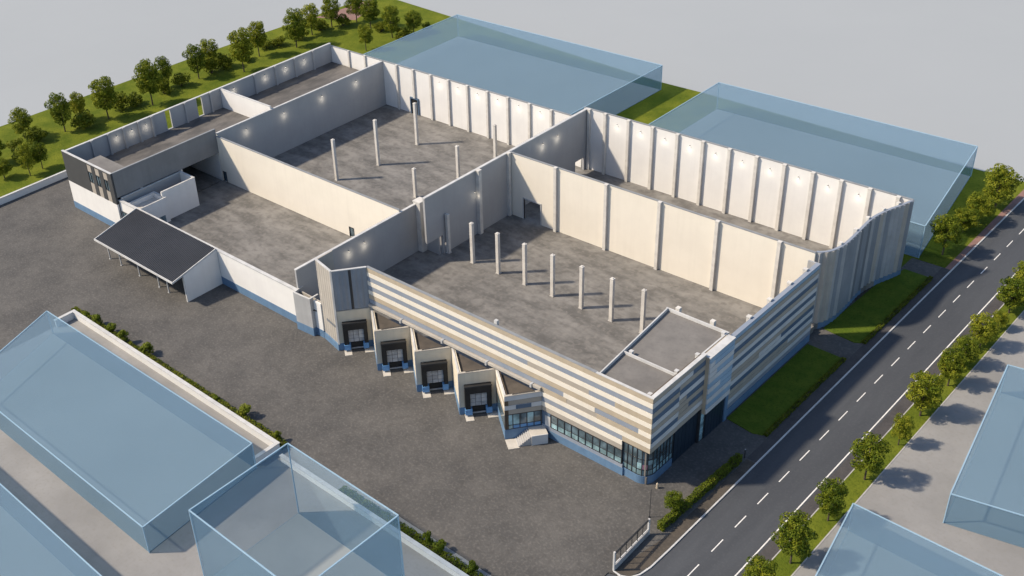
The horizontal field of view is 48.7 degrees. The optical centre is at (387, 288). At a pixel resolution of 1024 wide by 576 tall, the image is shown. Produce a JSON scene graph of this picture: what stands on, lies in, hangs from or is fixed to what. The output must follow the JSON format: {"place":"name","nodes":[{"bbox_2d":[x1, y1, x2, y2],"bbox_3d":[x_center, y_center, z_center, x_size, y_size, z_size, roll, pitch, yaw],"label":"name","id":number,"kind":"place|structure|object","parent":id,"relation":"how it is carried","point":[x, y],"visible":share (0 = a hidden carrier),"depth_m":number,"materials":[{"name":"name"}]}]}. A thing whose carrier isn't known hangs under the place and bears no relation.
{"place":"outdoors","nodes":[
{"label":"outdoors","id":0,"kind":"place"},
{"bbox_2d":[0,317,490,575],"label":"pavement","id":1,"kind":"structure","parent":0,"point":[253,508],"depth_m":145.56,"materials":[{"name":"concrete"}]},
{"bbox_2d":[0,483,101,575],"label":"glass block","id":2,"kind":"structure","parent":1,"relation":"on","point":[24,551],"depth_m":140.94,"materials":[{"name":"blue"}]},
{"bbox_2d":[0,311,256,552],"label":"glass block","id":3,"kind":"structure","parent":1,"relation":"on","point":[145,472],"depth_m":158.43,"materials":[{"name":"blue"}]},
{"bbox_2d":[54,309,279,464],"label":"garden wall","id":4,"kind":"structure","parent":1,"relation":"on","point":[267,439],"depth_m":167.99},
{"bbox_2d":[71,306,287,449],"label":"hedge","id":5,"kind":"object","parent":1,"relation":"on","point":[226,404],"visible":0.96,"depth_m":167.43,"materials":[{"name":"plant"}]},
{"bbox_2d":[188,443,404,575],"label":"glass block","id":6,"kind":"structure","parent":1,"relation":"on","point":[298,544],"depth_m":136.79,"materials":[{"name":"blue"}]},
{"bbox_2d":[338,485,483,575],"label":"hedge","id":7,"kind":"object","parent":1,"relation":"on","point":[410,532],"visible":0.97,"depth_m":138.54,"materials":[{"name":"plant"}]},
{"bbox_2d":[279,453,468,575],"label":"garden wall","id":8,"kind":"structure","parent":0,"point":[439,561],"depth_m":141.02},
{"bbox_2d":[0,177,945,575],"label":"yard","id":9,"kind":"structure","parent":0,"point":[474,489],"depth_m":159.14,"materials":[{"name":"asphalt"}]},
{"bbox_2d":[0,170,67,204],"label":"garden wall","id":10,"kind":"structure","parent":9,"relation":"on","point":[18,193],"depth_m":229.68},
{"bbox_2d":[94,208,222,301],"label":"loading canopy","id":11,"kind":"object","parent":9,"relation":"on","point":[167,253],"visible":1,"depth_m":192.61,"materials":[{"name":"metal"}]},
{"bbox_2d":[61,43,382,225],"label":"side wing","id":12,"kind":"structure","parent":9,"relation":"on","point":[106,172],"depth_m":227.18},
{"bbox_2d":[118,180,350,337],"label":"loading yard","id":13,"kind":"structure","parent":9,"relation":"on","point":[264,247],"depth_m":201.77,"materials":[{"name":"concrete"}]},
{"bbox_2d":[129,191,170,222],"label":"box room","id":14,"kind":"object","parent":13,"relation":"on","point":[154,203],"visible":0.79,"depth_m":209.46,"materials":[{"name":"white concrete"}]},
{"bbox_2d":[121,171,199,218],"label":"box room","id":15,"kind":"object","parent":13,"relation":"on","point":[178,190],"visible":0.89,"depth_m":212.91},
{"bbox_2d":[300,250,369,350],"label":"corner tower","id":16,"kind":"structure","parent":9,"relation":"on","point":[343,289],"depth_m":169.22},
{"bbox_2d":[336,307,374,355],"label":"loading dock","id":17,"kind":"object","parent":9,"relation":"on","point":[355,327],"visible":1,"depth_m":171.73,"materials":[{"name":"beige concrete"}]},
{"bbox_2d":[342,319,368,348],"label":"dock door","id":18,"kind":"structure","parent":17,"relation":"in","point":[355,332],"depth_m":172.07,"materials":[{"name":"black rubber"}]},
{"bbox_2d":[370,307,413,376],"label":"loading dock","id":19,"kind":"object","parent":9,"relation":"on","point":[392,343],"visible":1,"depth_m":166.73,"materials":[{"name":"beige concrete"}]},
{"bbox_2d":[380,339,407,368],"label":"dock door","id":20,"kind":"structure","parent":19,"relation":"in","point":[394,352],"depth_m":166.78,"materials":[{"name":"black rubber"}]},
{"bbox_2d":[216,60,581,251],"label":"cream hall","id":21,"kind":"structure","parent":9,"relation":"on","point":[281,154],"depth_m":228.56,"materials":[{"name":"concrete"}]},
{"bbox_2d":[331,139,339,180],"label":"concrete column","id":22,"kind":"structure","parent":21,"relation":"attached to","point":[334,159],"depth_m":218.60,"materials":[{"name":"concrete"}]},
{"bbox_2d":[373,119,380,165],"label":"concrete column","id":23,"kind":"structure","parent":21,"relation":"attached to","point":[376,142],"depth_m":222.53,"materials":[{"name":"concrete"}]},
{"bbox_2d":[412,102,418,144],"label":"concrete column","id":24,"kind":"structure","parent":21,"relation":"attached to","point":[415,123],"depth_m":229.46,"materials":[{"name":"concrete"}]},
{"bbox_2d":[455,145,459,177],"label":"concrete column","id":25,"kind":"structure","parent":21,"relation":"attached to","point":[457,156],"depth_m":215.73,"materials":[{"name":"concrete"}]},
{"bbox_2d":[410,327,454,397],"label":"loading dock","id":26,"kind":"object","parent":9,"relation":"on","point":[432,364],"visible":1,"depth_m":161.63,"materials":[{"name":"beige concrete"}]},
{"bbox_2d":[421,359,447,389],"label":"dock door","id":27,"kind":"structure","parent":26,"relation":"in","point":[434,373],"depth_m":161.65,"materials":[{"name":"black rubber"}]},
{"bbox_2d":[451,347,498,421],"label":"loading dock","id":28,"kind":"object","parent":9,"relation":"on","point":[474,385],"visible":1,"depth_m":156.51,"materials":[{"name":"beige concrete"}]},
{"bbox_2d":[464,381,491,412],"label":"dock door","id":29,"kind":"structure","parent":28,"relation":"in","point":[476,395],"depth_m":156.44,"materials":[{"name":"black rubber"}]},
{"bbox_2d":[495,369,541,438],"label":"entrance office","id":30,"kind":"structure","parent":9,"relation":"on","point":[519,408],"depth_m":151.29,"materials":[{"name":"beige metal"}]},
{"bbox_2d":[505,410,541,429],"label":"window","id":31,"kind":"structure","parent":30,"relation":"in","point":[532,418],"depth_m":151.67,"materials":[{"name":"blue glass"}]},
{"bbox_2d":[505,425,547,449],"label":"entrance steps","id":32,"kind":"structure","parent":9,"relation":"on","point":[535,435],"depth_m":151.48,"materials":[{"name":"concrete"}]},
{"bbox_2d":[294,108,820,483],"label":"striped hall","id":33,"kind":"structure","parent":9,"relation":"on","point":[718,339],"depth_m":173.55,"materials":[{"name":"concrete"}]},
{"bbox_2d":[444,213,451,253],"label":"concrete column","id":34,"kind":"structure","parent":33,"relation":"attached to","point":[447,228],"depth_m":191.77,"materials":[{"name":"concrete"}]},
{"bbox_2d":[469,222,475,263],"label":"concrete column","id":35,"kind":"structure","parent":33,"relation":"attached to","point":[472,244],"depth_m":188.42,"materials":[{"name":"concrete"}]},
{"bbox_2d":[495,232,501,274],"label":"concrete column","id":36,"kind":"structure","parent":33,"relation":"attached to","point":[497,250],"depth_m":184.76,"materials":[{"name":"concrete"}]},
{"bbox_2d":[522,243,527,285],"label":"concrete column","id":37,"kind":"structure","parent":33,"relation":"in","point":[524,261],"depth_m":181.25,"materials":[{"name":"concrete"}]},
{"bbox_2d":[549,254,555,297],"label":"concrete column","id":38,"kind":"structure","parent":33,"relation":"in","point":[552,275],"depth_m":177.79,"materials":[{"name":"concrete"}]},
{"bbox_2d":[578,265,584,309],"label":"concrete column","id":39,"kind":"structure","parent":33,"relation":"in","point":[581,286],"depth_m":174.20,"materials":[{"name":"concrete"}]},
{"bbox_2d":[608,277,614,321],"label":"concrete column","id":40,"kind":"structure","parent":33,"relation":"in","point":[611,299],"depth_m":170.63,"materials":[{"name":"concrete"}]},
{"bbox_2d":[639,289,646,332],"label":"concrete column","id":41,"kind":"structure","parent":33,"relation":"in","point":[643,308],"depth_m":167.16,"materials":[{"name":"concrete"}]},
{"bbox_2d":[672,412,697,462],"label":"sliding door","id":42,"kind":"structure","parent":33,"relation":"in","point":[685,436],"depth_m":146.52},
{"bbox_2d":[703,398,724,437],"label":"sliding door","id":43,"kind":"structure","parent":33,"relation":"in","point":[714,417],"depth_m":150.19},
{"bbox_2d":[612,518,649,570],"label":"sliding gate","id":44,"kind":"structure","parent":9,"relation":"on","point":[632,548],"depth_m":133.03,"materials":[{"name":"metal"}]},
{"bbox_2d":[664,490,683,512],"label":"tree","id":45,"kind":"object","parent":9,"relation":"on","point":[674,500],"visible":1,"depth_m":137.11,"materials":[{"name":"green plant"}]},
{"bbox_2d":[615,459,754,575],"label":"verge","id":46,"kind":"structure","parent":9,"relation":"on","point":[648,557],"depth_m":136.17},
{"bbox_2d":[657,453,742,531],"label":"hedge","id":47,"kind":"object","parent":46,"relation":"on","point":[722,471],"visible":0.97,"depth_m":140.41,"materials":[{"name":"plant"}]},
{"bbox_2d":[525,107,914,329],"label":"hall","id":48,"kind":"structure","parent":9,"relation":"on","point":[853,235],"depth_m":190.10,"materials":[{"name":"concrete"}]},
{"bbox_2d":[763,357,846,436],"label":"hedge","id":49,"kind":"object","parent":9,"relation":"on","point":[775,424],"visible":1,"depth_m":155.24,"materials":[{"name":"plant"}]},
{"bbox_2d":[613,198,1023,575],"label":"kerb","id":50,"kind":"structure","parent":9,"relation":"on","point":[778,441],"depth_m":152.68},
{"bbox_2d":[823,269,927,342],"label":"lawn","id":51,"kind":"structure","parent":9,"relation":"on","point":[860,319],"depth_m":172.48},
{"bbox_2d":[861,275,932,343],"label":"hedge","id":52,"kind":"object","parent":9,"relation":"on","point":[894,312],"visible":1,"depth_m":170.85,"materials":[{"name":"plant"}]},
{"bbox_2d":[0,0,1023,181],"bbox_3d":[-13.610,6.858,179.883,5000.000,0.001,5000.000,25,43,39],"label":"sky","id":53,"kind":"structure","parent":0,"point":[952,69],"depth_m":273.35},
{"bbox_2d":[0,0,1023,267],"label":"grass","id":54,"kind":"structure","parent":0,"point":[666,98],"depth_m":259.76,"materials":[{"name":"plant"}]},
{"bbox_2d":[0,157,13,178],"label":"tree","id":55,"kind":"object","parent":54,"relation":"on","point":[4,168],"visible":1,"depth_m":234.31,"materials":[{"name":"green plant"}]},
{"bbox_2d":[7,107,32,133],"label":"tree","id":56,"kind":"object","parent":54,"relation":"on","point":[18,114],"visible":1,"depth_m":250.54,"materials":[{"name":"green plant"}]},
{"bbox_2d":[14,142,36,175],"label":"tree","id":57,"kind":"object","parent":54,"relation":"on","point":[27,159],"visible":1,"depth_m":233.34,"materials":[{"name":"green plant"}]},
{"bbox_2d":[22,126,47,144],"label":"bush","id":58,"kind":"object","parent":54,"relation":"on","point":[36,134],"visible":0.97,"depth_m":249.30,"materials":[{"name":"green plant"}]},
{"bbox_2d":[28,141,47,168],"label":"tree","id":59,"kind":"object","parent":54,"relation":"on","point":[36,151],"visible":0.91,"depth_m":236.27,"materials":[{"name":"green plant"}]},
{"bbox_2d":[44,92,71,131],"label":"tree","id":60,"kind":"object","parent":54,"relation":"on","point":[59,107],"visible":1,"depth_m":251.27,"materials":[{"name":"green plant"}]},
{"bbox_2d":[69,91,85,113],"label":"tree","id":61,"kind":"object","parent":54,"relation":"on","point":[77,106],"visible":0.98,"depth_m":256.44,"materials":[{"name":"green plant"}]},
{"bbox_2d":[70,109,95,127],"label":"bush","id":62,"kind":"object","parent":54,"relation":"on","point":[85,119],"visible":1,"depth_m":254.26,"materials":[{"name":"green plant"}]},
{"bbox_2d":[88,76,117,118],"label":"tree","id":63,"kind":"object","parent":54,"relation":"on","point":[98,88],"visible":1,"depth_m":255.07,"materials":[{"name":"green plant"}]},
{"bbox_2d":[110,91,132,109],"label":"bush","id":64,"kind":"object","parent":54,"relation":"on","point":[121,101],"visible":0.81,"depth_m":261.82,"materials":[{"name":"green plant"}]},
{"bbox_2d":[127,91,142,106],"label":"bush","id":65,"kind":"object","parent":54,"relation":"on","point":[136,101],"visible":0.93,"depth_m":263.89,"materials":[{"name":"green plant"}]},
{"bbox_2d":[131,58,163,105],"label":"tree","id":66,"kind":"object","parent":54,"relation":"on","point":[147,73],"visible":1,"depth_m":259.34,"materials":[{"name":"green plant"}]},
{"bbox_2d":[154,55,172,80],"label":"tree","id":67,"kind":"object","parent":54,"relation":"on","point":[163,63],"visible":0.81,"depth_m":269.98,"materials":[{"name":"green plant"}]},
{"bbox_2d":[156,76,171,93],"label":"bush","id":68,"kind":"object","parent":54,"relation":"on","point":[164,85],"visible":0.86,"depth_m":268.32,"materials":[{"name":"green plant"}]},
{"bbox_2d":[171,72,190,85],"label":"bush","id":69,"kind":"object","parent":54,"relation":"on","point":[178,79],"visible":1,"depth_m":272.00,"materials":[{"name":"green plant"}]},
{"bbox_2d":[182,44,205,78],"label":"tree","id":70,"kind":"object","parent":54,"relation":"on","point":[197,58],"visible":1,"depth_m":273.21,"materials":[{"name":"green plant"}]},
{"bbox_2d":[199,38,217,58],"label":"tree","id":71,"kind":"object","parent":54,"relation":"on","point":[209,51],"visible":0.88,"depth_m":278.69,"materials":[{"name":"green plant"}]},
{"bbox_2d":[203,56,220,73],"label":"bush","id":72,"kind":"object","parent":54,"relation":"on","point":[211,63],"visible":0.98,"depth_m":277.19,"materials":[{"name":"green plant"}]},
{"bbox_2d":[216,52,234,69],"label":"bush","id":73,"kind":"object","parent":54,"relation":"on","point":[226,62],"visible":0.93,"depth_m":280.11,"materials":[{"name":"green plant"}]},
{"bbox_2d":[227,27,253,71],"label":"tree","id":74,"kind":"object","parent":54,"relation":"on","point":[243,39],"visible":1,"depth_m":273.56,"materials":[{"name":"green plant"}]},
{"bbox_2d":[246,21,266,56],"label":"tree","id":75,"kind":"object","parent":54,"relation":"on","point":[260,33],"visible":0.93,"depth_m":282.71,"materials":[{"name":"green plant"}]},
{"bbox_2d":[282,8,306,47],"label":"tree","id":76,"kind":"object","parent":54,"relation":"on","point":[296,29],"visible":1,"depth_m":286.36,"materials":[{"name":"green plant"}]},
{"bbox_2d":[300,3,320,34],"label":"tree","id":77,"kind":"object","parent":54,"relation":"on","point":[311,18],"visible":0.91,"depth_m":293.85,"materials":[{"name":"green plant"}]},
{"bbox_2d":[321,0,338,26],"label":"tree","id":78,"kind":"object","parent":54,"relation":"on","point":[330,14],"visible":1,"depth_m":297.64,"materials":[{"name":"green plant"}]},
{"bbox_2d":[344,0,363,21],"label":"tree","id":79,"kind":"object","parent":54,"relation":"on","point":[354,5],"visible":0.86,"depth_m":300.33,"materials":[{"name":"green plant"}]},
{"bbox_2d":[357,23,372,50],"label":"tree","id":80,"kind":"object","parent":54,"relation":"on","point":[364,36],"visible":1,"depth_m":281.57,"materials":[{"name":"green plant"}]},
{"bbox_2d":[358,0,380,27],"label":"tree","id":81,"kind":"object","parent":54,"relation":"on","point":[370,11],"visible":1,"depth_m":294.95,"materials":[{"name":"green plant"}]},
{"bbox_2d":[380,5,399,37],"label":"tree","id":82,"kind":"object","parent":54,"relation":"on","point":[388,15],"visible":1,"depth_m":287.65,"materials":[{"name":"green plant"}]},
{"bbox_2d":[395,26,413,39],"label":"bush","id":83,"kind":"object","parent":54,"relation":"on","point":[401,32],"visible":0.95,"depth_m":288.46,"materials":[{"name":"green plant"}]},
{"bbox_2d":[404,9,422,33],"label":"tree","id":84,"kind":"object","parent":54,"relation":"on","point":[413,21],"visible":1,"depth_m":289.47,"materials":[{"name":"green plant"}]},
{"bbox_2d":[930,214,963,254],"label":"tree","id":85,"kind":"object","parent":54,"relation":"on","point":[943,231],"visible":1,"depth_m":180.72,"materials":[{"name":"green plant"}]},
{"bbox_2d":[952,206,979,230],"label":"tree","id":86,"kind":"object","parent":54,"relation":"on","point":[966,215],"visible":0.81,"depth_m":186.72,"materials":[{"name":"green plant"}]},
{"bbox_2d":[965,191,996,218],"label":"tree","id":87,"kind":"object","parent":54,"relation":"on","point":[979,201],"visible":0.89,"depth_m":188.66,"materials":[{"name":"green plant"}]},
{"bbox_2d":[982,163,1023,205],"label":"tree","id":88,"kind":"object","parent":54,"relation":"on","point":[1006,186],"visible":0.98,"depth_m":191.54,"materials":[{"name":"green plant"}]},
{"bbox_2d":[365,14,662,114],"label":"glass block","id":89,"kind":"structure","parent":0,"point":[568,89],"depth_m":260.95,"materials":[{"name":"blue"}]},
{"bbox_2d":[727,344,840,435],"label":"lawn","id":90,"kind":"structure","parent":0,"point":[763,408],"depth_m":157.21,"materials":[{"name":"plant"}]},
{"bbox_2d":[649,82,977,257],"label":"glass block","id":91,"kind":"structure","parent":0,"point":[932,191],"depth_m":213.32,"materials":[{"name":"blue"}]},
{"bbox_2d":[605,200,1023,575],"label":"road","id":92,"kind":"structure","parent":0,"point":[750,533],"depth_m":151.23,"materials":[{"name":"asphalt"}]},
{"bbox_2d":[687,229,1023,575],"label":"lane marking","id":93,"kind":"object","parent":92,"relation":"on","point":[839,419],"visible":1,"depth_m":149.17,"materials":[{"name":"paint"}]},
{"bbox_2d":[735,275,1013,575],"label":"lane marking","id":94,"kind":"object","parent":92,"relation":"on","point":[866,434],"depth_m":149.01,"materials":[{"name":"paint"}]},
{"bbox_2d":[747,268,949,461],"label":"sidewalk","id":95,"kind":"structure","parent":0,"point":[791,420],"depth_m":159.30,"materials":[{"name":"concrete"}]},
{"bbox_2d":[740,276,1016,575],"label":"sidewalk","id":96,"kind":"structure","parent":0,"point":[770,551],"depth_m":147.71,"materials":[{"name":"concrete"}]},
{"bbox_2d":[769,298,1023,575],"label":"grass","id":97,"kind":"structure","parent":0,"point":[857,485],"depth_m":141.67,"materials":[{"name":"plant"}]},
{"bbox_2d":[742,554,777,575],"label":"tree","id":98,"kind":"object","parent":97,"relation":"on","point":[762,568],"visible":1,"depth_m":125.30,"materials":[{"name":"green plant"}]},
{"bbox_2d":[771,509,817,563],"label":"tree","id":99,"kind":"object","parent":97,"relation":"on","point":[792,536],"visible":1,"depth_m":127.24,"materials":[{"name":"green plant"}]},
{"bbox_2d":[814,477,848,520],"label":"tree","id":100,"kind":"object","parent":97,"relation":"on","point":[828,498],"visible":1,"depth_m":132.93,"materials":[{"name":"green plant"}]},
{"bbox_2d":[849,431,892,479],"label":"tree","id":101,"kind":"object","parent":97,"relation":"on","point":[872,461],"visible":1,"depth_m":138.03,"materials":[{"name":"green plant"}]},
{"bbox_2d":[891,412,915,444],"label":"tree","id":102,"kind":"object","parent":97,"relation":"on","point":[905,430],"visible":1,"depth_m":143.79,"materials":[{"name":"green plant"}]},
{"bbox_2d":[905,370,945,415],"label":"tree","id":103,"kind":"object","parent":97,"relation":"on","point":[926,385],"visible":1,"depth_m":147.44,"materials":[{"name":"green plant"}]},
{"bbox_2d":[937,347,969,385],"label":"tree","id":104,"kind":"object","parent":97,"relation":"on","point":[948,367],"visible":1,"depth_m":152.73,"materials":[{"name":"green plant"}]},
{"bbox_2d":[950,334,983,363],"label":"tree","id":105,"kind":"object","parent":97,"relation":"on","point":[966,342],"visible":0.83,"depth_m":156.30,"materials":[{"name":"green plant"}]},
{"bbox_2d":[968,312,1001,346],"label":"tree","id":106,"kind":"object","parent":97,"relation":"on","point":[990,328],"visible":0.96,"depth_m":159.52,"materials":[{"name":"green plant"}]},
{"bbox_2d":[992,309,1009,327],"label":"tree","id":107,"kind":"object","parent":97,"relation":"on","point":[1002,316],"visible":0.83,"depth_m":163.70,"materials":[{"name":"green plant"}]},
{"bbox_2d":[995,276,1023,312],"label":"tree","id":108,"kind":"object","parent":97,"relation":"on","point":[1015,293],"visible":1,"depth_m":166.06,"materials":[{"name":"green plant"}]},
{"bbox_2d":[1012,260,1023,283],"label":"tree","id":109,"kind":"object","parent":97,"relation":"on","point":[1019,273],"visible":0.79,"depth_m":170.46,"materials":[{"name":"green plant"}]},
{"bbox_2d":[793,312,1023,575],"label":"pavement","id":110,"kind":"structure","parent":0,"point":[911,487],"depth_m":138.41,"materials":[{"name":"concrete"}]},
{"bbox_2d":[791,311,1023,575],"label":"kerb","id":111,"kind":"structure","parent":110,"relation":"on","point":[795,571],"depth_m":145.81,"materials":[{"name":"concrete"}]},
{"bbox_2d":[815,503,1002,575],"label":"glass block","id":112,"kind":"structure","parent":110,"relation":"on","point":[856,555],"depth_m":129.42,"materials":[{"name":"blue"}]},
{"bbox_2d":[943,364,1023,547],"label":"glass block","id":113,"kind":"structure","parent":110,"relation":"on","point":[988,500],"depth_m":138.85,"materials":[{"name":"blue"}]},
{"bbox_2d":[946,190,1023,269],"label":"path","id":114,"kind":"structure","parent":0,"point":[990,227],"depth_m":189.10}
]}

